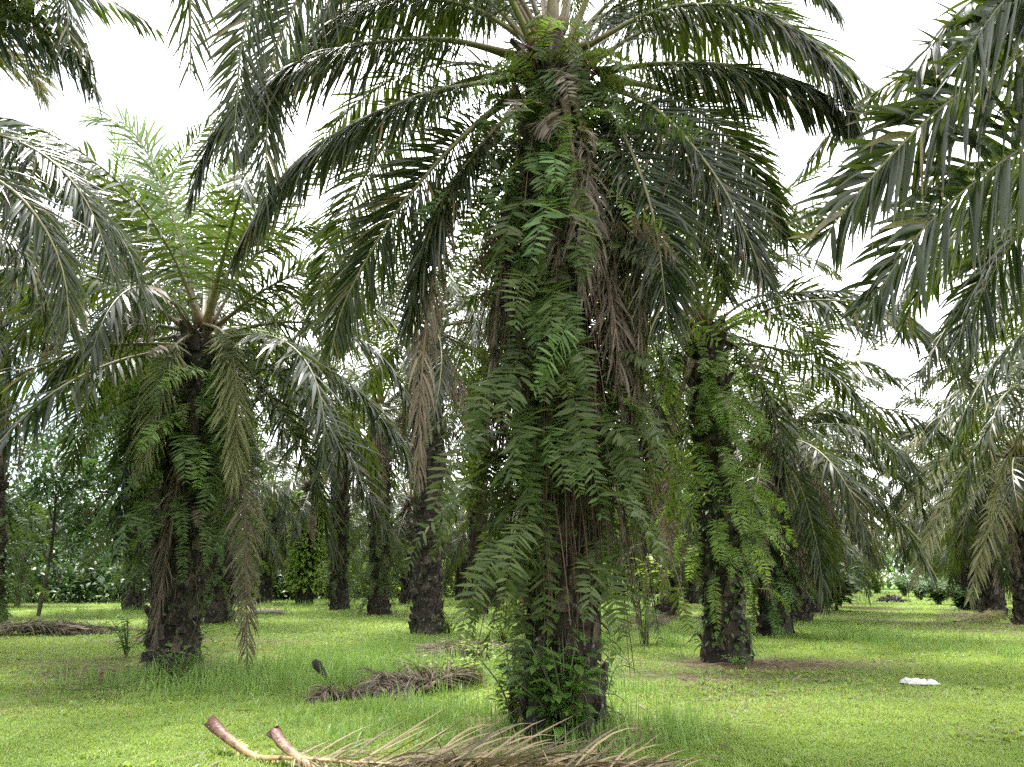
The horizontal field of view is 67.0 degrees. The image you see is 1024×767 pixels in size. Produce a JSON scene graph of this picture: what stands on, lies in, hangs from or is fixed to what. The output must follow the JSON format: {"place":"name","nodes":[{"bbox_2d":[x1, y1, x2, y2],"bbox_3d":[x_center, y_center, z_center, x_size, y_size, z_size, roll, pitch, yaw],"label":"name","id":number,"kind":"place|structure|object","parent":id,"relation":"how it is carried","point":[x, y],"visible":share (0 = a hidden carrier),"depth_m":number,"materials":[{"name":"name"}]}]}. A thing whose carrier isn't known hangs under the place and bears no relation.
{"place":"outdoors","nodes":[
{"label":"outdoors","id":0,"kind":"place"},
{"bbox_2d":[0,698,1023,766],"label":"lawn grass","id":1,"kind":"structure","parent":0,"point":[1006,709],"depth_m":7.83,"materials":[{"name":"plant"}]},
{"bbox_2d":[0,636,1023,706],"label":"lawn grass","id":2,"kind":"structure","parent":0,"point":[919,660],"depth_m":13.13,"materials":[{"name":"plant"}]},
{"bbox_2d":[0,581,1023,766],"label":"ground","id":3,"kind":"structure","parent":0,"point":[802,664],"depth_m":11.78,"materials":[{"name":"plant"}]},
{"bbox_2d":[0,498,51,625],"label":"trunk fern","id":4,"kind":"object","parent":3,"relation":"on","point":[3,613],"visible":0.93,"depth_m":25.69,"materials":[{"name":"plant"}]},
{"bbox_2d":[4,462,73,601],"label":"oil palm","id":5,"kind":"object","parent":3,"relation":"on","point":[54,569],"visible":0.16,"depth_m":43.21,"materials":[{"name":"green plant"}]},
{"bbox_2d":[0,234,116,626],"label":"oil palm","id":6,"kind":"object","parent":3,"relation":"on","point":[4,484],"visible":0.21,"depth_m":26.39,"materials":[{"name":"green plant"}]},
{"bbox_2d":[0,127,117,426],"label":"oil palm","id":7,"kind":"object","parent":3,"relation":"on","point":[16,300],"visible":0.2,"depth_m":18.88,"materials":[{"name":"green plant"}]},
{"bbox_2d":[5,465,119,606],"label":"broadleaf tree","id":8,"kind":"object","parent":3,"relation":"on","point":[65,553],"visible":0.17,"depth_m":43.40,"materials":[{"name":"green plant"}]},
{"bbox_2d":[5,405,135,615],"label":"broadleaf tree","id":9,"kind":"object","parent":3,"relation":"on","point":[63,487],"visible":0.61,"depth_m":32.11,"materials":[{"name":"green plant"}]},
{"bbox_2d":[0,611,146,635],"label":"frond heap","id":10,"kind":"object","parent":3,"relation":"on","point":[63,627],"visible":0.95,"depth_m":21.59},
{"bbox_2d":[0,0,166,355],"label":"oil palm","id":11,"kind":"object","parent":3,"relation":"on","point":[108,230],"visible":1,"depth_m":8.05,"materials":[{"name":"green plant"}]},
{"bbox_2d":[43,309,174,609],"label":"oil palm","id":12,"kind":"object","parent":3,"relation":"on","point":[132,598],"visible":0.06,"depth_m":38.68,"materials":[{"name":"green plant"}]},
{"bbox_2d":[107,504,148,597],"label":"trunk fern","id":13,"kind":"object","parent":12,"relation":"attached to","point":[121,576],"visible":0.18,"depth_m":38.21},
{"bbox_2d":[101,610,141,657],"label":"sapling","id":14,"kind":"object","parent":3,"relation":"on","point":[126,648],"visible":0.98,"depth_m":15.56,"materials":[{"name":"green plant"}]},
{"bbox_2d":[0,110,298,630],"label":"oil palm","id":15,"kind":"object","parent":3,"relation":"on","point":[68,228],"visible":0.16,"depth_m":22.24,"materials":[{"name":"green plant"}]},
{"bbox_2d":[144,643,210,682],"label":"weed","id":16,"kind":"object","parent":3,"relation":"on","point":[185,663],"visible":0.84,"depth_m":11.93,"materials":[{"name":"green plant"}]},
{"bbox_2d":[163,0,221,100],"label":"oil palm","id":17,"kind":"object","parent":3,"relation":"on","point":[190,11],"visible":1,"depth_m":6.18,"materials":[{"name":"green plant"}]},
{"bbox_2d":[0,98,418,673],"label":"oil palm","id":18,"kind":"object","parent":3,"relation":"on","point":[191,341],"visible":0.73,"depth_m":13.75,"materials":[{"name":"green plant"}]},
{"bbox_2d":[22,327,298,618],"bbox_3d":[-6.225,1.603,14.333,4.549,5.310,3.976,0,-14,0],"label":"trunk fern","id":19,"kind":"object","parent":18,"relation":"attached to","point":[208,402],"visible":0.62,"depth_m":13.47,"materials":[{"name":"plant"}]},
{"bbox_2d":[137,517,206,665],"bbox_3d":[-5.937,3.639,13.429,1.152,2.604,0.646,0,-14,0],"label":"creeper","id":20,"kind":"object","parent":18,"relation":"attached to","point":[184,593],"visible":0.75,"depth_m":13.35,"materials":[{"name":"green plant"}]},
{"bbox_2d":[82,246,340,623],"bbox_3d":[-11.395,2.062,29.006,9.809,13.629,9.957,0,-14,0],"label":"oil palm","id":21,"kind":"object","parent":3,"relation":"on","point":[220,613],"visible":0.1,"depth_m":27.57,"materials":[{"name":"green plant"}]},
{"bbox_2d":[199,503,269,622],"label":"trunk fern","id":22,"kind":"object","parent":21,"relation":"attached to","point":[218,577],"visible":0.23,"depth_m":27.29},
{"bbox_2d":[122,407,309,612],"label":"oil palm","id":23,"kind":"object","parent":3,"relation":"on","point":[285,505],"visible":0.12,"depth_m":35.69,"materials":[{"name":"green plant"}]},
{"bbox_2d":[1,500,454,603],"bbox_3d":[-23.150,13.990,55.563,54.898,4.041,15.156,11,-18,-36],"label":"undergrowth","id":24,"kind":"object","parent":3,"relation":"on","point":[74,581],"visible":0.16,"depth_m":49.87,"materials":[{"name":"green plant"}]},
{"bbox_2d":[250,608,282,613],"bbox_3d":[-10.508,9.765,33.149,1.348,0.302,0.256,3,-14,-13],"label":"log","id":25,"kind":"object","parent":3,"relation":"on","point":[275,611],"visible":0.73,"depth_m":33.10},
{"bbox_2d":[235,434,330,602],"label":"oil palm","id":26,"kind":"object","parent":3,"relation":"on","point":[278,522],"visible":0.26,"depth_m":48.65,"materials":[{"name":"green plant"}]},
{"bbox_2d":[233,429,396,604],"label":"oil palm","id":27,"kind":"object","parent":3,"relation":"on","point":[288,487],"visible":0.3,"depth_m":45.38,"materials":[{"name":"green plant"}]},
{"bbox_2d":[283,490,328,603],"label":"climbing vine","id":28,"kind":"object","parent":27,"relation":"attached to","point":[296,555],"visible":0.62,"depth_m":45.25,"materials":[{"name":"green plant"}]},
{"bbox_2d":[312,659,333,685],"bbox_3d":[-2.781,4.284,11.418,0.372,0.418,0.052,0,-14,0],"label":"frond stub","id":29,"kind":"object","parent":3,"relation":"on","point":[316,665],"visible":0.59,"depth_m":11.42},
{"bbox_2d":[280,492,369,598],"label":"oil palm","id":30,"kind":"object","parent":3,"relation":"on","point":[355,558],"visible":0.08,"depth_m":54.89,"materials":[{"name":"green plant"}]},
{"bbox_2d":[254,330,410,609],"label":"oil palm","id":31,"kind":"object","parent":3,"relation":"on","point":[340,600],"visible":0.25,"depth_m":38.84,"materials":[{"name":"green plant"}]},
{"bbox_2d":[313,504,369,596],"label":"trunk fern","id":32,"kind":"object","parent":31,"relation":"attached to","point":[351,560],"visible":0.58,"depth_m":38.72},
{"bbox_2d":[304,679,369,704],"bbox_3d":[-2.306,4.008,10.169,0.995,0.284,1.021,0,-14,0],"label":"frond heap","id":33,"kind":"object","parent":3,"relation":"on","point":[325,691],"visible":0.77,"depth_m":9.99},
{"bbox_2d":[4,545,699,598],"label":"undergrowth","id":34,"kind":"object","parent":3,"relation":"on","point":[119,574],"depth_m":57.46,"materials":[{"name":"green plant"}]},
{"bbox_2d":[349,503,367,561],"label":"oil palm","id":35,"kind":"object","parent":3,"relation":"on","point":[358,552],"visible":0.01,"depth_m":70.13,"materials":[{"name":"green plant"}]},
{"bbox_2d":[281,300,469,614],"bbox_3d":[-6.216,3.684,35.135,9.401,13.443,9.394,0,-14,0],"label":"oil palm","id":36,"kind":"object","parent":3,"relation":"on","point":[377,604],"visible":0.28,"depth_m":34.12,"materials":[{"name":"green plant"}]},
{"bbox_2d":[346,515,412,614],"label":"trunk fern","id":37,"kind":"object","parent":36,"relation":"attached to","point":[401,551],"visible":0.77,"depth_m":33.49,"materials":[{"name":"plant"}]},
{"bbox_2d":[261,202,524,634],"bbox_3d":[-2.410,0.781,23.967,9.608,13.651,9.769,0,-14,0],"label":"oil palm","id":38,"kind":"object","parent":3,"relation":"on","point":[427,588],"visible":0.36,"depth_m":22.73,"materials":[{"name":"green plant"}]},
{"bbox_2d":[330,444,467,603],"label":"oil palm","id":39,"kind":"object","parent":3,"relation":"on","point":[404,514],"visible":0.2,"depth_m":47.92,"materials":[{"name":"green plant"}]},
{"bbox_2d":[117,550,681,598],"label":"undergrowth","id":40,"kind":"object","parent":3,"relation":"on","point":[398,590],"visible":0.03,"depth_m":61.12,"materials":[{"name":"green plant"}]},
{"bbox_2d":[361,483,451,596],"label":"oil palm","id":41,"kind":"object","parent":3,"relation":"on","point":[397,513],"visible":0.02,"depth_m":61.99,"materials":[{"name":"green plant"}]},
{"bbox_2d":[347,654,488,699],"bbox_3d":[-1.276,4.147,11.129,1.504,0.463,2.608,-11,-18,36],"label":"frond heap","id":42,"kind":"object","parent":3,"relation":"on","point":[378,681],"visible":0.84,"depth_m":10.69,"materials":[{"name":"plant"}]},
{"bbox_2d":[388,651,500,675],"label":"ground creeper","id":43,"kind":"object","parent":3,"relation":"on","point":[444,666],"visible":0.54,"depth_m":11.98,"materials":[{"name":"green plant"}]},
{"bbox_2d":[383,330,516,613],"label":"oil palm","id":44,"kind":"object","parent":3,"relation":"on","point":[470,518],"visible":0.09,"depth_m":35.15,"materials":[{"name":"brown plant"}]},
{"bbox_2d":[204,704,699,766],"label":"cut frond","id":45,"kind":"object","parent":3,"relation":"on","point":[214,726],"visible":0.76,"depth_m":6.59,"materials":[{"name":"plant"}]},
{"bbox_2d":[434,607,473,632],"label":"bush","id":46,"kind":"object","parent":3,"relation":"on","point":[447,623],"visible":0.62,"depth_m":22.30,"materials":[{"name":"green plant"}]},
{"bbox_2d":[399,483,514,599],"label":"oil palm","id":47,"kind":"object","parent":3,"relation":"on","point":[459,579],"visible":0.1,"depth_m":55.32,"materials":[{"name":"green plant"}]},
{"bbox_2d":[401,634,513,660],"bbox_3d":[-1.094,5.069,15.157,1.793,0.623,3.796,-10,-17,34],"label":"frond heap","id":48,"kind":"object","parent":3,"relation":"on","point":[439,648],"visible":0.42,"depth_m":14.70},
{"bbox_2d":[442,634,507,661],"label":"ground creeper","id":49,"kind":"object","parent":48,"relation":"on","point":[474,649],"visible":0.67,"depth_m":14.49,"materials":[{"name":"green plant"}]},
{"bbox_2d":[30,490,912,591],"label":"wood","id":50,"kind":"object","parent":3,"relation":"on","point":[878,524],"depth_m":109.57,"materials":[{"name":"green plant"}]},
{"bbox_2d":[265,719,702,766],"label":"cut frond","id":51,"kind":"object","parent":3,"relation":"on","point":[281,741],"visible":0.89,"depth_m":6.28,"materials":[{"name":"plant"}]},
{"bbox_2d":[442,456,525,606],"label":"oil palm","id":52,"kind":"object","parent":3,"relation":"on","point":[453,557],"visible":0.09,"depth_m":42.33,"materials":[{"name":"green plant"}]},
{"bbox_2d":[480,616,511,643],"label":"bush","id":53,"kind":"object","parent":3,"relation":"on","point":[504,637],"visible":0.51,"depth_m":17.86,"materials":[{"name":"green plant"}]},
{"bbox_2d":[472,635,525,723],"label":"weed","id":54,"kind":"object","parent":3,"relation":"on","point":[512,706],"visible":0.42,"depth_m":8.50,"materials":[{"name":"green plant"}]},
{"bbox_2d":[6,590,1011,604],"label":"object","id":55,"kind":"structure","parent":3,"relation":"on","point":[874,598],"depth_m":53.43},
{"bbox_2d":[0,602,1023,639],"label":"lawn grass","id":56,"kind":"structure","parent":3,"relation":"on","point":[930,612],"depth_m":27.89,"materials":[{"name":"plant"}]},
{"bbox_2d":[0,625,1023,766],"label":"lawn weeds","id":57,"kind":"object","parent":3,"relation":"on","point":[787,762],"visible":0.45,"depth_m":11.90,"materials":[{"name":"green plant"}]},
{"bbox_2d":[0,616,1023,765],"bbox_3d":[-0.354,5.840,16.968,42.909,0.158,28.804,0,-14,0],"label":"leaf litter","id":58,"kind":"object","parent":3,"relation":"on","point":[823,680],"visible":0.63,"depth_m":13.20,"materials":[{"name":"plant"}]},
{"bbox_2d":[2,596,1023,766],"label":"tall grass","id":59,"kind":"structure","parent":3,"relation":"on","point":[272,669],"depth_m":10.66,"materials":[{"name":"plant"}]},
{"bbox_2d":[181,0,885,739],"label":"oil palm","id":60,"kind":"object","parent":3,"relation":"on","point":[263,100],"visible":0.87,"depth_m":9.12,"materials":[{"name":"green plant"}]},
{"bbox_2d":[512,424,616,724],"bbox_3d":[0.554,2.030,8.240,1.166,3.203,0.608,0,-14,0],"label":"creeper","id":61,"kind":"object","parent":60,"relation":"attached to","point":[603,641],"visible":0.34,"depth_m":8.07,"materials":[{"name":"green plant"}]},
{"bbox_2d":[402,9,727,700],"bbox_3d":[0.520,-0.472,9.021,3.550,8.059,3.829,11,-18,-37],"label":"trunk fern","id":62,"kind":"object","parent":60,"relation":"attached to","point":[620,436],"visible":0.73,"depth_m":8.29,"materials":[{"name":"plant"}]},
{"bbox_2d":[447,217,660,427],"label":"oil palm","id":63,"kind":"object","parent":3,"relation":"on","point":[451,329],"visible":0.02,"depth_m":30.35,"materials":[{"name":"green plant"}]},
{"bbox_2d":[494,631,620,744],"bbox_3d":[0.482,2.985,7.529,1.251,1.059,0.943,-5,-15,19],"label":"shrub","id":64,"kind":"object","parent":3,"relation":"on","point":[560,705],"visible":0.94,"depth_m":7.46,"materials":[{"name":"green plant"}]},
{"bbox_2d":[597,654,625,689],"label":"weed","id":65,"kind":"object","parent":3,"relation":"on","point":[611,680],"visible":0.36,"depth_m":10.85,"materials":[{"name":"green plant"}]},
{"bbox_2d":[594,502,634,578],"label":"oil palm","id":66,"kind":"object","parent":3,"relation":"on","point":[623,549],"visible":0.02,"depth_m":56.28,"materials":[{"name":"green plant"}]},
{"bbox_2d":[598,516,640,590],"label":"broadleaf tree","id":67,"kind":"object","parent":3,"relation":"on","point":[619,555],"depth_m":59.22,"materials":[{"name":"green plant"}]},
{"bbox_2d":[600,530,643,595],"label":"oil palm","id":68,"kind":"object","parent":3,"relation":"on","point":[639,552],"visible":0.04,"depth_m":60.59,"materials":[{"name":"green plant"}]},
{"bbox_2d":[603,553,670,644],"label":"sapling","id":69,"kind":"object","parent":3,"relation":"on","point":[645,626],"visible":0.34,"depth_m":18.71,"materials":[{"name":"green plant"}]},
{"bbox_2d":[602,455,694,606],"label":"oil palm","id":70,"kind":"object","parent":3,"relation":"on","point":[641,548],"visible":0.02,"depth_m":42.13,"materials":[{"name":"green plant"}]},
{"bbox_2d":[616,612,685,630],"bbox_3d":[4.855,7.981,26.377,1.650,0.443,8.668,-5,-15,19],"label":"frond heap","id":71,"kind":"object","parent":3,"relation":"on","point":[666,617],"visible":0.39,"depth_m":25.21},
{"bbox_2d":[614,488,701,603],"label":"oil palm","id":72,"kind":"object","parent":3,"relation":"on","point":[689,594],"visible":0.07,"depth_m":47.91,"materials":[{"name":"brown plant"}]},
{"bbox_2d":[589,294,763,616],"bbox_3d":[6.860,2.957,33.330,9.753,13.970,9.826,0,-14,0],"label":"oil palm","id":73,"kind":"object","parent":3,"relation":"on","point":[662,606],"visible":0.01,"depth_m":31.64,"materials":[{"name":"green plant"}]},
{"bbox_2d":[624,495,699,593],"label":"trunk fern","id":74,"kind":"object","parent":73,"relation":"attached to","point":[673,571],"visible":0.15,"depth_m":31.65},
{"bbox_2d":[720,653,754,668],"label":"weed","id":75,"kind":"object","parent":3,"relation":"on","point":[734,659],"visible":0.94,"depth_m":13.76,"materials":[{"name":"green plant"}]},
{"bbox_2d":[509,131,984,664],"bbox_3d":[4.269,-0.019,16.534,9.305,11.510,9.588,0,-14,0],"label":"oil palm","id":76,"kind":"object","parent":3,"relation":"on","point":[823,305],"visible":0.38,"depth_m":15.71,"materials":[{"name":"green plant"}]},
{"bbox_2d":[642,309,803,629],"bbox_3d":[4.211,1.701,15.787,3.462,6.419,3.551,0,-14,0],"label":"trunk fern","id":77,"kind":"object","parent":76,"relation":"attached to","point":[719,413],"visible":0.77,"depth_m":15.25,"materials":[{"name":"plant"}]},
{"bbox_2d":[690,485,759,651],"bbox_3d":[4.161,3.654,15.061,1.221,3.403,0.681,0,-14,0],"label":"creeper","id":78,"kind":"object","parent":76,"relation":"attached to","point":[704,621],"visible":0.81,"depth_m":14.88,"materials":[{"name":"green plant"}]},
{"bbox_2d":[613,289,968,636],"bbox_3d":[7.294,2.443,22.627,9.374,9.609,9.181,9,-17,-32],"label":"oil palm","id":79,"kind":"object","parent":3,"relation":"on","point":[845,485],"visible":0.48,"depth_m":21.34,"materials":[{"name":"green plant"}]},
{"bbox_2d":[739,492,827,636],"bbox_3d":[7.117,5.142,22.067,3.260,4.721,3.035,-3,-14,13],"label":"trunk fern","id":80,"kind":"object","parent":79,"relation":"attached to","point":[773,617],"visible":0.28,"depth_m":21.20,"materials":[{"name":"plant"}]},
{"bbox_2d":[679,334,937,621],"bbox_3d":[10.735,3.651,29.481,10.008,10.608,9.457,0,-14,0],"label":"oil palm","id":81,"kind":"object","parent":3,"relation":"on","point":[806,614],"visible":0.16,"depth_m":28.12,"materials":[{"name":"green plant"}]},
{"bbox_2d":[756,482,828,603],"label":"trunk fern","id":82,"kind":"object","parent":81,"relation":"attached to","point":[813,586],"visible":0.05,"depth_m":27.80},
{"bbox_2d":[738,376,932,612],"bbox_3d":[13.891,5.356,36.136,9.411,10.513,9.204,9,-17,-32],"label":"oil palm","id":83,"kind":"object","parent":3,"relation":"on","point":[849,528],"visible":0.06,"depth_m":33.95,"materials":[{"name":"green plant"}]},
{"bbox_2d":[825,562,869,610],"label":"shrub","id":84,"kind":"object","parent":3,"relation":"on","point":[853,584],"visible":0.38,"depth_m":36.35,"materials":[{"name":"green plant"}]},
{"bbox_2d":[834,508,883,603],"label":"oil palm","id":85,"kind":"object","parent":3,"relation":"on","point":[846,541],"visible":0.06,"depth_m":47.69,"materials":[{"name":"green plant"}]},
{"bbox_2d":[829,514,890,606],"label":"oil palm","id":86,"kind":"object","parent":3,"relation":"on","point":[850,556],"visible":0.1,"depth_m":41.55,"materials":[{"name":"green plant"}]},
{"bbox_2d":[841,530,882,595],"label":"oil palm","id":87,"kind":"object","parent":3,"relation":"on","point":[856,581],"visible":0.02,"depth_m":60.40,"materials":[{"name":"green plant"}]},
{"bbox_2d":[842,525,885,594],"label":"oil palm","id":88,"kind":"object","parent":3,"relation":"on","point":[854,590],"visible":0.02,"depth_m":55.09,"materials":[{"name":"green plant"}]},
{"bbox_2d":[866,567,898,593],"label":"bush","id":89,"kind":"object","parent":3,"relation":"on","point":[875,588],"visible":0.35,"depth_m":77.07,"materials":[{"name":"green plant"}]},
{"bbox_2d":[874,594,915,602],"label":"debris clump","id":90,"kind":"object","parent":3,"relation":"on","point":[889,598],"visible":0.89,"depth_m":49.43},
{"bbox_2d":[880,565,922,596],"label":"bush","id":91,"kind":"object","parent":3,"relation":"on","point":[902,589],"visible":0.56,"depth_m":63.70,"materials":[{"name":"green plant"}]},
{"bbox_2d":[861,540,945,589],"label":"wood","id":92,"kind":"object","parent":3,"relation":"on","point":[892,570],"visible":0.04,"depth_m":106.30,"materials":[{"name":"green plant"}]},
{"bbox_2d":[784,0,1023,375],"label":"oil palm","id":93,"kind":"object","parent":3,"relation":"on","point":[987,44],"visible":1,"depth_m":6.76,"materials":[{"name":"green plant"}]},
{"bbox_2d":[900,677,939,685],"bbox_3d":[6.126,4.465,11.621,0.514,0.106,0.332,1,-14,-6],"label":"sack","id":94,"kind":"object","parent":3,"relation":"on","point":[910,681],"visible":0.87,"depth_m":11.52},
{"bbox_2d":[891,573,948,599],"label":"bush","id":95,"kind":"object","parent":3,"relation":"on","point":[921,595],"visible":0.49,"depth_m":54.12,"materials":[{"name":"green plant"}]},
{"bbox_2d":[903,518,956,597],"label":"oil palm","id":96,"kind":"object","parent":3,"relation":"on","point":[938,565],"visible":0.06,"depth_m":63.05,"materials":[{"name":"green plant"}]},
{"bbox_2d":[914,577,957,604],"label":"bush","id":97,"kind":"object","parent":3,"relation":"on","point":[939,599],"visible":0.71,"depth_m":45.36,"materials":[{"name":"green plant"}]},
{"bbox_2d":[865,403,1016,609],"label":"oil palm","id":98,"kind":"object","parent":3,"relation":"on","point":[963,582],"visible":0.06,"depth_m":39.39,"materials":[{"name":"green plant"}]},
{"bbox_2d":[879,393,1014,616],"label":"oil palm","id":99,"kind":"object","parent":3,"relation":"on","point":[993,595],"visible":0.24,"depth_m":32.35,"materials":[{"name":"green plant"}]},
{"bbox_2d":[872,367,1023,624],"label":"oil palm","id":100,"kind":"object","parent":3,"relation":"on","point":[1013,488],"visible":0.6,"depth_m":26.29,"materials":[{"name":"green plant"}]},
{"bbox_2d":[883,91,1023,473],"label":"oil palm","id":101,"kind":"object","parent":3,"relation":"on","point":[983,383],"visible":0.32,"depth_m":13.35,"materials":[{"name":"green plant"}]},
{"bbox_2d":[887,257,1023,535],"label":"oil palm","id":102,"kind":"object","parent":3,"relation":"on","point":[986,441],"visible":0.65,"depth_m":20.84,"materials":[{"name":"green plant"}]},
{"bbox_2d":[901,502,1010,588],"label":"oil palm","id":103,"kind":"object","parent":3,"relation":"on","point":[938,555],"visible":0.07,"depth_m":56.89,"materials":[{"name":"green plant"}]},
{"bbox_2d":[936,585,980,610],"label":"bush","id":104,"kind":"object","parent":3,"relation":"on","point":[959,596],"visible":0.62,"depth_m":37.43,"materials":[{"name":"green plant"}]},
{"bbox_2d":[918,497,1011,583],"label":"oil palm","id":105,"kind":"object","parent":3,"relation":"on","point":[942,563],"visible":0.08,"depth_m":49.05,"materials":[{"name":"green plant"}]},
{"bbox_2d":[935,607,1008,622],"bbox_3d":[16.870,8.399,28.264,1.883,0.549,7.040,-13,-19,42],"label":"frond heap","id":106,"kind":"object","parent":3,"relation":"on","point":[973,616],"visible":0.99,"depth_m":27.70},
{"bbox_2d":[0,0,1023,575],"label":"sky","id":107,"kind":"structure","parent":0,"point":[132,73],"materials":[{"name":"white"}]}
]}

